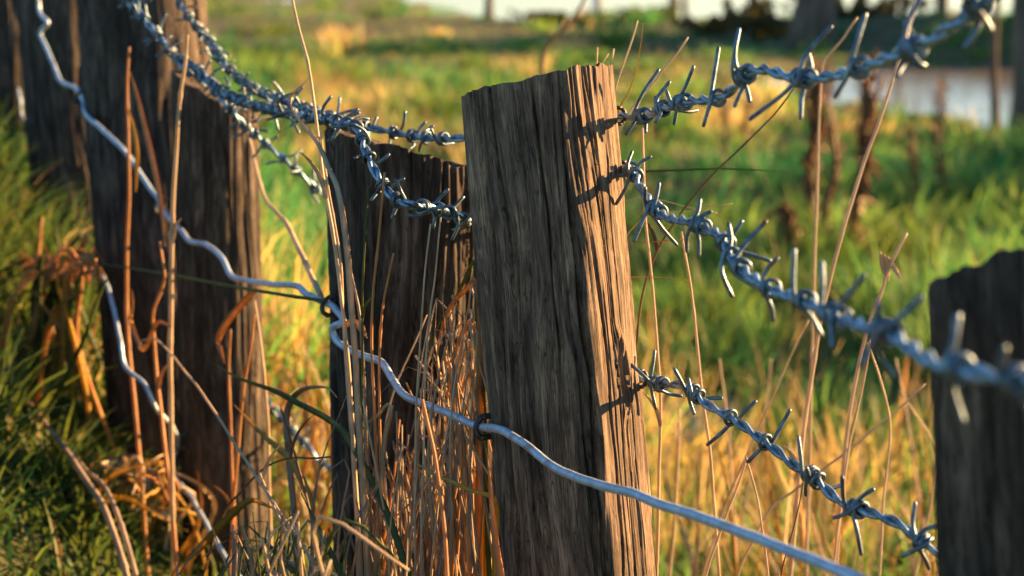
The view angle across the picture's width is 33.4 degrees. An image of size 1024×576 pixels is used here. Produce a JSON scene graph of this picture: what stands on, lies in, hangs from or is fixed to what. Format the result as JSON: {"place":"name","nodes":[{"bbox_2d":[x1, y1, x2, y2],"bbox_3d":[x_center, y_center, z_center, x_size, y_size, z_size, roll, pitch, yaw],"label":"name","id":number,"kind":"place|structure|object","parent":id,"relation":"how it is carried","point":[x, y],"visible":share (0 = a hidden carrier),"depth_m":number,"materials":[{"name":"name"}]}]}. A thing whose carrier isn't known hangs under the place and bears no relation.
{"place":"outdoors","nodes":[
{"label":"outdoors","id":0,"kind":"place"},
{"bbox_2d":[0,80,332,575],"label":"bank grass","id":1,"kind":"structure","parent":0,"point":[19,230],"depth_m":1.66,"materials":[{"name":"green plant"}]},
{"bbox_2d":[483,0,493,19],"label":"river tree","id":2,"kind":"object","parent":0,"point":[488,9],"visible":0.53,"depth_m":35.50,"materials":[{"name":"white plant"}]},
{"bbox_2d":[0,0,1023,575],"bbox_3d":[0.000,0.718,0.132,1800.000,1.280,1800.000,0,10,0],"label":"ground","id":3,"kind":"structure","parent":0,"point":[888,26],"depth_m":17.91,"materials":[{"name":"plant"}]},
{"bbox_2d":[0,0,26,169],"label":"fence post","id":4,"kind":"object","parent":3,"relation":"on","point":[10,64],"visible":0.2,"depth_m":2.46,"materials":[{"name":"brown wood"}]},
{"bbox_2d":[16,0,93,253],"bbox_3d":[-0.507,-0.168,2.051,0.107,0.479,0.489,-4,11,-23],"label":"fence post","id":5,"kind":"object","parent":3,"relation":"on","point":[54,120],"visible":0.35,"depth_m":2.14,"materials":[{"name":"brown wood"}]},
{"bbox_2d":[52,520,64,575],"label":"grass blade","id":6,"kind":"object","parent":3,"relation":"on","point":[58,546],"visible":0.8,"depth_m":1.48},
{"bbox_2d":[0,215,119,461],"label":"dry grass tussock","id":7,"kind":"object","parent":3,"relation":"on","point":[64,294],"visible":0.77,"depth_m":1.73,"materials":[{"name":"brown plant"}]},
{"bbox_2d":[27,400,129,575],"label":"grass stalk","id":8,"kind":"object","parent":3,"relation":"on","point":[97,496],"depth_m":1.46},
{"bbox_2d":[65,444,138,575],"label":"grass stalk","id":9,"kind":"object","parent":3,"relation":"on","point":[121,526],"depth_m":1.44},
{"bbox_2d":[64,447,216,575],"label":"dry grass tussock","id":10,"kind":"object","parent":3,"relation":"on","point":[161,509],"visible":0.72,"depth_m":1.60,"materials":[{"name":"brown plant"}]},
{"bbox_2d":[76,0,211,512],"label":"fence post","id":11,"kind":"object","parent":3,"relation":"on","point":[109,32],"visible":0.56,"depth_m":1.76,"materials":[{"name":"brown wood"}]},
{"bbox_2d":[125,47,165,575],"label":"grass stalk","id":12,"kind":"object","parent":3,"relation":"on","point":[149,147],"depth_m":1.51,"materials":[{"name":"brown plant"}]},
{"bbox_2d":[151,242,177,567],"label":"grass stalk","id":13,"kind":"object","parent":3,"relation":"on","point":[158,379],"depth_m":1.48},
{"bbox_2d":[9,246,326,302],"bbox_3d":[-0.376,-0.001,1.581,0.068,0.142,0.997,-5,12,-26],"label":"grass stalk","id":14,"kind":"object","parent":3,"relation":"on","point":[90,264],"depth_m":1.62,"materials":[{"name":"green plant"}]},
{"bbox_2d":[167,35,188,573],"bbox_3d":[-0.273,0.086,1.417,0.009,0.591,0.110,-5,12,-27],"label":"grass stalk","id":15,"kind":"object","parent":3,"relation":"on","point":[173,227],"depth_m":1.42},
{"bbox_2d":[171,70,267,575],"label":"fence post","id":16,"kind":"object","parent":3,"relation":"on","point":[217,200],"visible":0.74,"depth_m":1.61,"materials":[{"name":"brown wood"}]},
{"bbox_2d":[17,88,240,575],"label":"plain wire","id":17,"kind":"object","parent":16,"relation":"attached to","point":[128,370],"visible":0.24,"depth_m":1.54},
{"bbox_2d":[171,498,281,575],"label":"dry grass blade","id":18,"kind":"object","parent":3,"relation":"on","point":[225,520],"visible":0.86,"depth_m":1.20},
{"bbox_2d":[142,337,315,575],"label":"grass stalk","id":19,"kind":"object","parent":3,"relation":"on","point":[305,549],"depth_m":1.14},
{"bbox_2d":[128,289,171,350],"bbox_3d":[-0.304,0.035,1.433,0.004,0.049,0.137,-5,12,-26],"label":"dry grass blade","id":20,"kind":"object","parent":19,"relation":"on","point":[150,334],"visible":0.98,"depth_m":1.47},
{"bbox_2d":[213,314,255,575],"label":"grass stalk","id":21,"kind":"object","parent":3,"relation":"on","point":[231,506],"depth_m":1.36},
{"bbox_2d":[227,329,253,575],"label":"grass stalk","id":22,"kind":"object","parent":3,"relation":"on","point":[230,432],"depth_m":1.38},
{"bbox_2d":[254,300,277,575],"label":"grass stalk","id":23,"kind":"object","parent":3,"relation":"on","point":[268,435],"depth_m":1.34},
{"bbox_2d":[215,288,256,363],"bbox_3d":[-0.221,0.030,1.366,0.005,0.078,0.106,-5,12,-26],"label":"dry grass blade","id":24,"kind":"object","parent":23,"relation":"attached to","point":[242,303],"visible":0.94,"depth_m":1.38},
{"bbox_2d":[203,415,332,575],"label":"grass stalk","id":25,"kind":"object","parent":3,"relation":"on","point":[251,480],"depth_m":1.15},
{"bbox_2d":[244,522,298,575],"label":"grass blade","id":26,"kind":"object","parent":3,"relation":"on","point":[275,553],"visible":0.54,"depth_m":1.03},
{"bbox_2d":[258,471,306,570],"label":"grass stalk","id":27,"kind":"object","parent":3,"relation":"on","point":[274,507],"depth_m":1.05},
{"bbox_2d":[261,558,308,575],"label":"grass blade","id":28,"kind":"object","parent":3,"relation":"on","point":[291,563],"visible":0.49,"depth_m":0.97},
{"bbox_2d":[234,404,337,575],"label":"grass blade","id":29,"kind":"object","parent":3,"relation":"on","point":[284,453],"visible":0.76,"depth_m":1.17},
{"bbox_2d":[175,507,408,575],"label":"dry grass tussock","id":30,"kind":"object","parent":3,"relation":"on","point":[320,561],"visible":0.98,"depth_m":0.88,"materials":[{"name":"brown plant"}]},
{"bbox_2d":[280,409,315,536],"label":"grass stalk","id":31,"kind":"object","parent":3,"relation":"on","point":[300,474],"depth_m":1.13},
{"bbox_2d":[264,333,332,548],"bbox_3d":[-0.262,0.184,2.105,0.192,0.378,0.908,-1,10,-6],"label":"dry grass tussock","id":32,"kind":"object","parent":3,"relation":"on","point":[306,465],"visible":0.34,"depth_m":1.92,"materials":[{"name":"yellow plant"}]},
{"bbox_2d":[283,385,336,562],"bbox_3d":[-0.138,0.283,1.197,0.005,0.456,0.105,-5,12,-25],"label":"grass blade","id":33,"kind":"object","parent":3,"relation":"on","point":[290,472],"visible":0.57,"depth_m":1.21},
{"bbox_2d":[212,362,411,575],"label":"grass blade","id":34,"kind":"object","parent":3,"relation":"on","point":[342,430],"visible":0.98,"depth_m":1.07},
{"bbox_2d":[301,493,344,575],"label":"grass blade","id":35,"kind":"object","parent":3,"relation":"on","point":[337,567],"visible":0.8,"depth_m":0.96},
{"bbox_2d":[291,0,363,575],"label":"grass stalk","id":36,"kind":"object","parent":3,"relation":"on","point":[321,177],"depth_m":1.06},
{"bbox_2d":[289,76,370,575],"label":"grass stalk","id":37,"kind":"object","parent":3,"relation":"on","point":[355,356],"visible":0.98,"depth_m":1.03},
{"bbox_2d":[319,131,357,575],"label":"grass stalk","id":38,"kind":"object","parent":3,"relation":"on","point":[336,234],"depth_m":1.07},
{"bbox_2d":[352,274,371,575],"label":"grass stalk","id":39,"kind":"object","parent":3,"relation":"on","point":[365,404],"depth_m":1.06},
{"bbox_2d":[341,319,366,337],"bbox_3d":[-0.100,0.025,1.082,0.004,0.013,0.062,-4,11,-20],"label":"dry grass blade","id":40,"kind":"object","parent":39,"relation":"on","point":[357,327],"visible":0.53,"depth_m":1.07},
{"bbox_2d":[361,185,374,574],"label":"grass stalk","id":41,"kind":"object","parent":3,"relation":"on","point":[363,307],"depth_m":1.04,"materials":[{"name":"brown plant"}]},
{"bbox_2d":[370,172,385,575],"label":"grass stalk","id":42,"kind":"object","parent":3,"relation":"on","point":[372,368],"depth_m":1.02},
{"bbox_2d":[362,403,393,575],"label":"dry grass blade","id":43,"kind":"object","parent":3,"relation":"on","point":[384,447],"visible":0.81,"depth_m":1.03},
{"bbox_2d":[378,253,394,575],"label":"grass stalk","id":44,"kind":"object","parent":3,"relation":"on","point":[379,360],"depth_m":1.04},
{"bbox_2d":[310,363,492,575],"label":"dry grass tussock","id":45,"kind":"object","parent":3,"relation":"on","point":[389,544],"visible":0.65,"depth_m":1.06,"materials":[{"name":"plant"}]},
{"bbox_2d":[320,127,495,575],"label":"fence post","id":46,"kind":"object","parent":3,"relation":"on","point":[403,236],"visible":0.38,"depth_m":1.16,"materials":[{"name":"brown wood"}]},
{"bbox_2d":[129,0,322,203],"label":"barbed wire","id":47,"kind":"object","parent":46,"relation":"attached to","point":[254,132],"visible":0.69,"depth_m":1.45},
{"bbox_2d":[247,132,323,297],"bbox_3d":[-0.181,-0.066,1.367,0.012,0.090,0.350,-3,11,-16],"label":"grass stalk","id":48,"kind":"object","parent":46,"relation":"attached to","point":[308,269],"depth_m":1.36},
{"bbox_2d":[414,224,430,575],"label":"grass stalk","id":49,"kind":"object","parent":3,"relation":"on","point":[415,444],"depth_m":0.99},
{"bbox_2d":[420,217,440,575],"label":"grass stalk","id":50,"kind":"object","parent":3,"relation":"on","point":[423,460],"depth_m":0.99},
{"bbox_2d":[421,399,448,575],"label":"grass stalk","id":51,"kind":"object","parent":3,"relation":"on","point":[441,500],"depth_m":0.89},
{"bbox_2d":[384,282,495,575],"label":"dry grass tussock","id":52,"kind":"object","parent":3,"relation":"on","point":[455,541],"visible":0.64,"depth_m":1.04,"materials":[{"name":"plant"}]},
{"bbox_2d":[407,459,499,575],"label":"dry grass blade","id":53,"kind":"object","parent":3,"relation":"on","point":[484,494],"visible":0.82,"depth_m":0.96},
{"bbox_2d":[415,355,494,496],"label":"grass stalk","id":54,"kind":"object","parent":3,"relation":"on","point":[466,439],"depth_m":1.03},
{"bbox_2d":[427,259,491,575],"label":"dry grass blade","id":55,"kind":"object","parent":3,"relation":"on","point":[487,543],"visible":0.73,"depth_m":1.06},
{"bbox_2d":[436,277,483,575],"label":"dry grass blade","id":56,"kind":"object","parent":3,"relation":"on","point":[479,383],"visible":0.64,"depth_m":1.05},
{"bbox_2d":[445,318,482,552],"bbox_3d":[-0.032,0.327,1.120,0.004,0.632,0.051,-6,12,-28],"label":"dry grass blade","id":57,"kind":"object","parent":3,"relation":"on","point":[459,342],"visible":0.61,"depth_m":1.07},
{"bbox_2d":[459,369,475,423],"bbox_3d":[-0.028,0.353,1.131,0.005,0.617,0.034,-6,12,-29],"label":"dry grass blade","id":58,"kind":"object","parent":3,"relation":"on","point":[468,376],"visible":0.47,"depth_m":1.08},
{"bbox_2d":[458,348,485,575],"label":"dry grass blade","id":59,"kind":"object","parent":3,"relation":"on","point":[484,552],"visible":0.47,"depth_m":1.07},
{"bbox_2d":[486,448,503,575],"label":"dry grass blade","id":60,"kind":"object","parent":3,"relation":"on","point":[498,559],"visible":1,"depth_m":0.94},
{"bbox_2d":[508,8,607,22],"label":"bramble","id":61,"kind":"object","parent":3,"relation":"on","point":[534,15],"visible":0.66,"depth_m":33.62,"materials":[{"name":"green plant"}]},
{"bbox_2d":[461,63,656,575],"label":"fence post","id":62,"kind":"object","parent":3,"relation":"on","point":[544,162],"visible":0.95,"depth_m":0.98,"materials":[{"name":"brown wood"}]},
{"bbox_2d":[36,0,864,575],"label":"plain wire","id":63,"kind":"object","parent":62,"relation":"attached to","point":[798,554],"visible":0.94,"depth_m":0.93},
{"bbox_2d":[117,0,1023,424],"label":"barbed wire","id":64,"kind":"object","parent":62,"relation":"attached to","point":[885,332],"visible":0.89,"depth_m":0.79,"materials":[{"name":"metal"}]},
{"bbox_2d":[175,0,997,151],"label":"barbed wire","id":65,"kind":"object","parent":62,"relation":"attached to","point":[913,47],"visible":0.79,"depth_m":0.84,"materials":[{"name":"metal"}]},
{"bbox_2d":[265,350,935,570],"bbox_3d":[0.113,0.174,0.995,0.071,0.265,3.403,-5,11,-24],"label":"barbed wire","id":66,"kind":"object","parent":62,"relation":"attached to","point":[859,508],"visible":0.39,"depth_m":0.91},
{"bbox_2d":[540,0,585,74],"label":"grass stalk","id":67,"kind":"object","parent":3,"relation":"on","point":[560,32],"depth_m":2.60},
{"bbox_2d":[459,197,716,473],"bbox_3d":[0.021,0.241,1.186,0.232,0.610,0.008,-1,10,-5],"label":"grass stalk","id":68,"kind":"object","parent":3,"relation":"on","point":[625,202],"depth_m":1.14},
{"bbox_2d":[593,0,601,11],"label":"marker post","id":69,"kind":"object","parent":3,"relation":"on","point":[597,4],"depth_m":35.44,"materials":[{"name":"white paint"}]},
{"bbox_2d":[615,20,637,91],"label":"grass stalk","id":70,"kind":"object","parent":3,"relation":"on","point":[626,55],"depth_m":1.12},
{"bbox_2d":[458,168,795,566],"bbox_3d":[0.062,0.235,1.210,0.262,0.640,0.016,-1,10,-7],"label":"grass leaf","id":71,"kind":"object","parent":3,"relation":"on","point":[662,170],"visible":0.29,"depth_m":1.16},
{"bbox_2d":[617,27,642,113],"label":"grass stalk","id":72,"kind":"object","parent":3,"relation":"on","point":[633,78],"visible":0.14,"depth_m":1.10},
{"bbox_2d":[609,4,681,20],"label":"bramble","id":73,"kind":"object","parent":3,"relation":"on","point":[670,10],"visible":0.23,"depth_m":32.70,"materials":[{"name":"green plant"}]},
{"bbox_2d":[641,128,661,575],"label":"grass stalk","id":74,"kind":"object","parent":3,"relation":"on","point":[658,413],"depth_m":1.10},
{"bbox_2d":[618,37,688,132],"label":"grass stalk","id":75,"kind":"object","parent":3,"relation":"on","point":[653,83],"depth_m":1.13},
{"bbox_2d":[628,239,684,244],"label":"grass stalk","id":76,"kind":"object","parent":3,"relation":"on","point":[654,241],"depth_m":1.11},
{"bbox_2d":[631,276,683,279],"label":"grass leaf","id":77,"kind":"object","parent":3,"relation":"on","point":[649,276],"visible":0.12,"depth_m":1.10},
{"bbox_2d":[668,0,679,19],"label":"river tree","id":78,"kind":"object","parent":3,"relation":"on","point":[674,3],"visible":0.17,"depth_m":34.47,"materials":[{"name":"beige plant"}]},
{"bbox_2d":[668,409,679,575],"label":"grass stalk","id":79,"kind":"object","parent":3,"relation":"on","point":[674,515],"depth_m":1.40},
{"bbox_2d":[627,203,732,235],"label":"grass stalk","id":80,"kind":"object","parent":3,"relation":"on","point":[680,211],"depth_m":1.13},
{"bbox_2d":[682,0,688,19],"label":"river tree","id":81,"kind":"object","parent":3,"relation":"on","point":[684,4],"visible":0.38,"depth_m":32.48,"materials":[{"name":"white plant"}]},
{"bbox_2d":[668,11,732,38],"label":"bramble","id":82,"kind":"object","parent":3,"relation":"on","point":[713,24],"visible":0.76,"depth_m":26.42,"materials":[{"name":"green plant"}]},
{"bbox_2d":[680,231,720,575],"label":"grass stalk","id":83,"kind":"object","parent":3,"relation":"on","point":[707,432],"depth_m":1.12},
{"bbox_2d":[636,88,794,354],"bbox_3d":[0.119,0.266,1.173,0.140,0.807,0.028,-5,12,-27],"label":"grass stalk","id":84,"kind":"object","parent":3,"relation":"on","point":[657,247],"depth_m":1.12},
{"bbox_2d":[714,70,733,167],"bbox_3d":[0.999,-0.766,8.046,0.099,0.542,0.089,5,12,26],"label":"dead dock","id":85,"kind":"object","parent":3,"relation":"on","point":[725,116],"visible":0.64,"depth_m":8.03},
{"bbox_2d":[705,458,747,575],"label":"grass stalk","id":86,"kind":"object","parent":3,"relation":"on","point":[719,534],"depth_m":1.06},
{"bbox_2d":[719,358,736,554],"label":"grass stalk","id":87,"kind":"object","parent":3,"relation":"on","point":[731,476],"depth_m":1.60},
{"bbox_2d":[665,399,824,575],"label":"dry grass tussock","id":88,"kind":"object","parent":3,"relation":"on","point":[694,561],"visible":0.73,"depth_m":1.65,"materials":[{"name":"yellow plant"}]},
{"bbox_2d":[738,92,758,170],"bbox_3d":[1.121,-0.721,8.160,0.119,0.435,0.102,-5,12,-26],"label":"dead dock","id":89,"kind":"object","parent":3,"relation":"on","point":[748,110],"visible":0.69,"depth_m":8.14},
{"bbox_2d":[733,358,771,572],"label":"grass stalk","id":90,"kind":"object","parent":3,"relation":"on","point":[747,492],"depth_m":1.90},
{"bbox_2d":[701,320,809,575],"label":"grass stalk","id":91,"kind":"object","parent":3,"relation":"on","point":[733,485],"depth_m":1.25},
{"bbox_2d":[745,455,768,575],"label":"grass stalk","id":92,"kind":"object","parent":3,"relation":"on","point":[762,532],"depth_m":1.05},
{"bbox_2d":[720,0,839,42],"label":"bramble","id":93,"kind":"object","parent":3,"relation":"on","point":[756,21],"visible":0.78,"depth_m":24.48,"materials":[{"name":"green plant"}]},
{"bbox_2d":[765,192,803,269],"bbox_3d":[0.908,-0.148,5.695,0.129,0.345,0.117,4,11,19],"label":"dead dock","id":94,"kind":"object","parent":3,"relation":"on","point":[789,222],"visible":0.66,"depth_m":5.67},
{"bbox_2d":[780,481,803,575],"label":"grass stalk","id":95,"kind":"object","parent":3,"relation":"on","point":[793,527],"depth_m":1.00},
{"bbox_2d":[787,441,826,575],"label":"grass stalk","id":96,"kind":"object","parent":3,"relation":"on","point":[818,541],"depth_m":1.70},
{"bbox_2d":[784,0,840,53],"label":"river tree","id":97,"kind":"object","parent":3,"relation":"on","point":[815,17],"visible":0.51,"depth_m":21.09,"materials":[{"name":"brown plant"}]},
{"bbox_2d":[795,53,831,235],"bbox_3d":[1.069,-0.483,6.053,0.139,0.697,0.147,0,10,0],"label":"dead dock","id":98,"kind":"object","parent":3,"relation":"on","point":[808,165],"visible":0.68,"depth_m":6.04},
{"bbox_2d":[814,89,846,250],"bbox_3d":[1.101,-0.391,5.892,0.113,0.593,0.086,7,13,34],"label":"dead dock","id":99,"kind":"object","parent":3,"relation":"on","point":[831,132],"visible":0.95,"depth_m":5.87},
{"bbox_2d":[736,383,925,575],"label":"grass stalk","id":100,"kind":"object","parent":3,"relation":"on","point":[821,470],"depth_m":1.20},
{"bbox_2d":[804,17,857,575],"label":"grass stalk","id":101,"kind":"object","parent":3,"relation":"on","point":[812,346],"depth_m":1.35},
{"bbox_2d":[783,0,916,575],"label":"grass stalk","id":102,"kind":"object","parent":3,"relation":"on","point":[793,456],"depth_m":1.22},
{"bbox_2d":[832,339,869,575],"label":"grass stalk","id":103,"kind":"object","parent":3,"relation":"on","point":[845,471],"depth_m":1.15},
{"bbox_2d":[763,0,939,20],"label":"bramble","id":104,"kind":"object","parent":3,"relation":"on","point":[861,7],"visible":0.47,"depth_m":25.49,"materials":[{"name":"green plant"}]},
{"bbox_2d":[850,384,861,572],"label":"grass stalk","id":105,"kind":"object","parent":3,"relation":"on","point":[860,521],"depth_m":2.00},
{"bbox_2d":[840,50,890,264],"bbox_3d":[1.169,-0.416,5.674,0.154,0.743,0.144,0,10,0],"label":"dead dock","id":106,"kind":"object","parent":3,"relation":"on","point":[863,127],"visible":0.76,"depth_m":5.65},
{"bbox_2d":[798,390,936,575],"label":"dry grass tussock","id":107,"kind":"object","parent":3,"relation":"on","point":[823,538],"visible":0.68,"depth_m":1.81,"materials":[{"name":"yellow plant"}]},
{"bbox_2d":[835,232,907,563],"bbox_3d":[0.242,0.362,1.246,0.016,0.805,0.090,10,14,42],"label":"grass stalk","id":108,"kind":"object","parent":3,"relation":"on","point":[886,265],"depth_m":1.20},
{"bbox_2d":[867,342,890,575],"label":"grass stalk","id":109,"kind":"object","parent":3,"relation":"on","point":[884,487],"depth_m":1.18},
{"bbox_2d":[893,101,926,212],"bbox_3d":[1.526,-0.461,6.507,0.142,0.510,0.065,-1,10,-7],"label":"dead dock","id":110,"kind":"object","parent":3,"relation":"on","point":[915,165],"visible":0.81,"depth_m":6.50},
{"bbox_2d":[895,358,929,575],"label":"grass stalk","id":111,"kind":"object","parent":3,"relation":"on","point":[917,483],"depth_m":1.80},
{"bbox_2d":[914,480,933,575],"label":"grass stalk","id":112,"kind":"object","parent":3,"relation":"on","point":[926,525],"depth_m":1.50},
{"bbox_2d":[936,0,948,14],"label":"river tree","id":113,"kind":"object","parent":3,"relation":"on","point":[943,3],"visible":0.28,"depth_m":29.48,"materials":[{"name":"grey plant"}]},
{"bbox_2d":[928,79,958,208],"bbox_3d":[1.708,-0.558,6.771,0.120,0.538,0.101,0,10,0],"label":"dead dock","id":114,"kind":"object","parent":3,"relation":"on","point":[938,129],"visible":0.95,"depth_m":6.76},
{"bbox_2d":[916,9,1006,19],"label":"bramble","id":115,"kind":"object","parent":3,"relation":"on","point":[947,15],"depth_m":25.30,"materials":[{"name":"green plant"}]},
{"bbox_2d":[928,249,1023,575],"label":"fence post","id":116,"kind":"object","parent":3,"relation":"on","point":[979,483],"visible":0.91,"depth_m":0.63,"materials":[{"name":"brown wood"}]},
{"bbox_2d":[990,0,1001,133],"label":"river tree","id":117,"kind":"object","parent":3,"relation":"on","point":[994,101],"visible":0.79,"depth_m":10.23,"materials":[{"name":"brown plant"}]},
{"bbox_2d":[1006,0,1023,146],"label":"river tree","id":118,"kind":"object","parent":3,"relation":"on","point":[1017,105],"visible":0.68,"depth_m":9.65,"materials":[{"name":"brown plant"}]},
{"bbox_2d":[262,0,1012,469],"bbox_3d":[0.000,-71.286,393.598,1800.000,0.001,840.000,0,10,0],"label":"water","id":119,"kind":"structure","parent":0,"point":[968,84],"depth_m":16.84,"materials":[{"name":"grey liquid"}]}
]}

